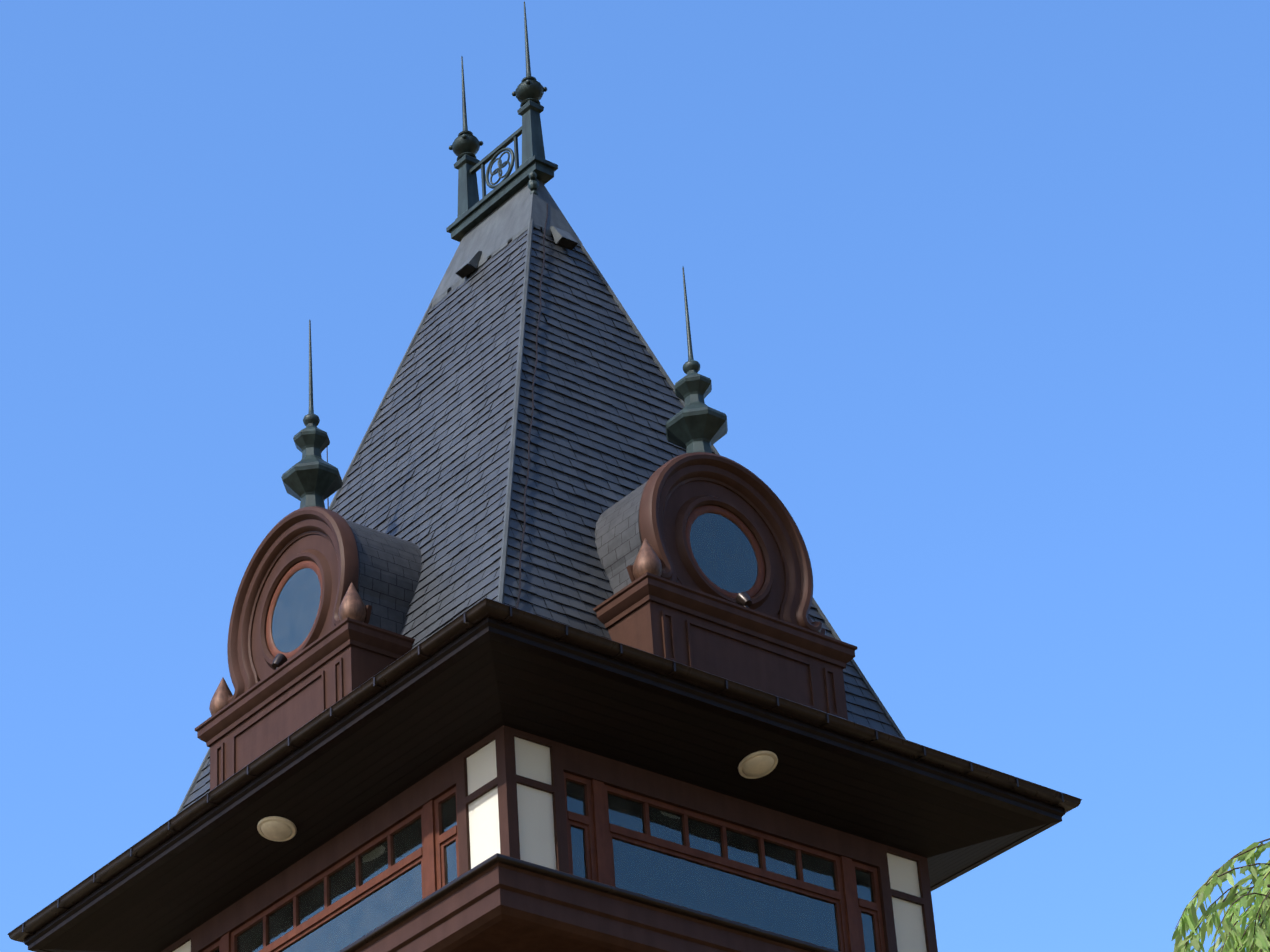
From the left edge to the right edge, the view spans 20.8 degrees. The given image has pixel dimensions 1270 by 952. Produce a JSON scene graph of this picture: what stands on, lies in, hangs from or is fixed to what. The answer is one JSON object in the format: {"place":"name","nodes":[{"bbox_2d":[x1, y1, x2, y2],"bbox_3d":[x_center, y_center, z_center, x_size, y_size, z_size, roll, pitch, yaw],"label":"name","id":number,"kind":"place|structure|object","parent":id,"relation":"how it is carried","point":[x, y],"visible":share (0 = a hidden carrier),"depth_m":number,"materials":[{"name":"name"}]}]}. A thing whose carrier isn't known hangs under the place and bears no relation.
{"place":"outdoors","nodes":[
{"label":"outdoors","id":0,"kind":"place"},
{"bbox_2d":[0,0,1269,951],"label":"sky","id":1,"kind":"structure","parent":0,"point":[978,291],"materials":[{"name":"blue"}]},
{"bbox_2d":[1171,838,1269,951],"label":"foliage","id":2,"kind":"object","parent":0,"point":[1254,936],"visible":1,"depth_m":12.99,"materials":[{"name":"green plant"}]},
{"bbox_3d":[-0.687,3.981,25.956,3.720,1.810,4.114,20,-39,-34],"label":"room","id":3,"kind":"object","parent":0,"visible":0},
{"bbox_3d":[-0.745,3.194,26.445,4.000,0.035,4.424,20,-39,-34],"label":"roof deck slab","id":4,"kind":"object","parent":3,"relation":"on","visible":0},
{"bbox_2d":[195,452,856,790],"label":"dormers","id":5,"kind":"object","parent":4,"relation":"on","point":[772,639],"visible":0.48,"depth_m":25.62,"materials":[{"name":"brown wood"}]},
{"bbox_2d":[346,482,646,633],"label":"dormer roofs","id":6,"kind":"structure","parent":5,"relation":"attached to","point":[390,568],"depth_m":25.79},
{"bbox_2d":[281,370,727,508],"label":"finial bases","id":7,"kind":"object","parent":5,"relation":"on","point":[696,423],"visible":0.46,"depth_m":26.71,"materials":[{"name":"metal"}]},
{"bbox_2d":[303,267,699,425],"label":"finial spikes","id":8,"kind":"object","parent":7,"relation":"on","point":[691,363],"visible":0.56,"depth_m":27.16,"materials":[{"name":"grey metal"}]},
{"bbox_2d":[209,538,812,715],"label":"teardrop ornaments","id":9,"kind":"object","parent":5,"relation":"attached to","point":[352,605],"visible":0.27,"depth_m":25.25},
{"bbox_2d":[272,500,751,668],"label":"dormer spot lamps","id":10,"kind":"object","parent":5,"relation":"attached to","point":[742,599],"visible":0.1,"depth_m":25.61,"materials":[{"name":"metal"}]},
{"bbox_2d":[266,505,764,658],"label":"round window frames","id":11,"kind":"structure","parent":5,"relation":"in","point":[754,590],"depth_m":26.05,"materials":[{"name":"brown wood"}]},
{"bbox_2d":[271,513,757,652],"bbox_3d":[-0.857,1.654,27.403,3.735,0.680,4.083,-4,-32,0],"label":"dormer glass","id":12,"kind":"object","parent":11,"relation":"in","point":[723,553],"visible":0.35,"depth_m":25.98,"materials":[{"name":"blue glass"}]},
{"bbox_2d":[197,237,883,799],"bbox_3d":[-0.968,0.137,28.346,4.000,5.820,4.424,20,-39,-34],"label":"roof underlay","id":13,"kind":"object","parent":4,"relation":"on","point":[527,451],"depth_m":27.26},
{"bbox_2d":[446,100,557,241],"bbox_3d":[-1.172,-2.656,30.082,0.250,0.810,1.272,20,-39,-34],"label":"ridge cresting","id":14,"kind":"object","parent":13,"relation":"on","point":[473,210],"visible":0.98,"depth_m":29.91,"materials":[{"name":"metal"}]},
{"bbox_2d":[449,1,546,188],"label":"roof finials","id":15,"kind":"object","parent":14,"relation":"on","point":[528,88],"visible":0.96,"depth_m":30.20,"materials":[{"name":"metal"}]},
{"bbox_2d":[432,178,581,306],"bbox_3d":[-1.124,-1.996,29.672,0.562,0.828,1.436,20,-39,-34],"label":"roof flashing","id":16,"kind":"object","parent":13,"relation":"attached to","point":[495,230],"visible":0.25,"depth_m":29.44,"materials":[{"name":"grey metal"}]},
{"bbox_2d":[455,226,577,278],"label":"roof vents","id":17,"kind":"object","parent":16,"relation":"attached to","point":[557,233],"visible":0.92,"depth_m":29.02,"materials":[{"name":"grey metal"}]},
{"bbox_2d":[457,238,576,277],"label":"vent openings","id":18,"kind":"object","parent":17,"relation":"attached to","point":[466,270],"visible":1,"depth_m":28.95,"materials":[{"name":"black"}]},
{"bbox_2d":[528,171,538,194],"bbox_3d":[-0.858,-2.459,29.383,0.098,0.230,0.159,-2,-32,-4],"label":"pendant ornament","id":19,"kind":"object","parent":13,"relation":"on","point":[533,184],"visible":0.85,"depth_m":29.34,"materials":[{"name":"metal"}]},
{"bbox_2d":[176,219,904,814],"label":"hip ridge caps","id":20,"kind":"object","parent":13,"relation":"attached to","point":[514,437],"visible":0.23,"depth_m":27.39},
{"bbox_2d":[183,227,900,809],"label":"roof slates","id":21,"kind":"object","parent":13,"relation":"attached to","point":[493,343],"visible":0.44,"depth_m":27.23,"materials":[{"name":"grey stone"}]},
{"bbox_3d":[-0.269,9.698,22.402,4.000,11.420,4.424,20,-39,-34],"label":"tower shaft wall","id":22,"kind":"object","parent":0,"visible":0},
{"bbox_2d":[354,862,809,951],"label":"cornice","id":23,"kind":"structure","parent":22,"relation":"attached to","point":[498,907],"depth_m":22.39,"materials":[{"name":"brown paint"}]},
{"bbox_2d":[161,725,937,951],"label":"timber wall","id":24,"kind":"structure","parent":23,"relation":"on","point":[402,806],"depth_m":24.78,"materials":[{"name":"brown wood"}]},
{"bbox_2d":[202,772,885,951],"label":"window frames","id":25,"kind":"structure","parent":24,"relation":"attached to","point":[600,832],"depth_m":24.70,"materials":[{"name":"brown wood"}]},
{"bbox_2d":[213,780,876,951],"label":"window glass","id":26,"kind":"object","parent":25,"relation":"in","point":[703,888],"visible":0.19,"depth_m":24.69,"materials":[{"name":"glass"}]},
{"bbox_2d":[40,638,1048,951],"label":"soffit boards","id":27,"kind":"object","parent":24,"relation":"on","point":[444,716],"visible":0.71,"depth_m":24.84,"materials":[{"name":"brown wood"}]},
{"bbox_2d":[257,751,777,841],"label":"soffit lights","id":28,"kind":"object","parent":27,"relation":"attached to","point":[757,764],"visible":1,"depth_m":24.85},
{"bbox_2d":[24,616,1064,951],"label":"eave fascia","id":29,"kind":"structure","parent":27,"relation":"attached to","point":[364,714],"depth_m":24.62,"materials":[{"name":"brown paint"}]},
{"bbox_2d":[7,597,1081,942],"bbox_3d":[-0.756,3.035,26.544,5.630,0.076,6.227,20,-39,-34],"label":"gutter","id":30,"kind":"object","parent":29,"relation":"attached to","point":[445,635],"visible":0.71,"depth_m":24.56,"materials":[{"name":"metal"}]},
{"bbox_2d":[22,607,1063,934],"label":"gutter brackets","id":31,"kind":"object","parent":30,"relation":"attached to","point":[558,639],"visible":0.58,"depth_m":24.67,"materials":[{"name":"black metal"}]},
{"bbox_2d":[173,737,926,951],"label":"wall panels","id":32,"kind":"object","parent":24,"relation":"attached to","point":[536,826],"visible":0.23,"depth_m":23.86,"materials":[{"name":"white paint"}]},
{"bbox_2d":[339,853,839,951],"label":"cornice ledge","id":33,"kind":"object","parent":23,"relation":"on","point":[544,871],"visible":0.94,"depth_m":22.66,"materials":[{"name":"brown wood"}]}
]}

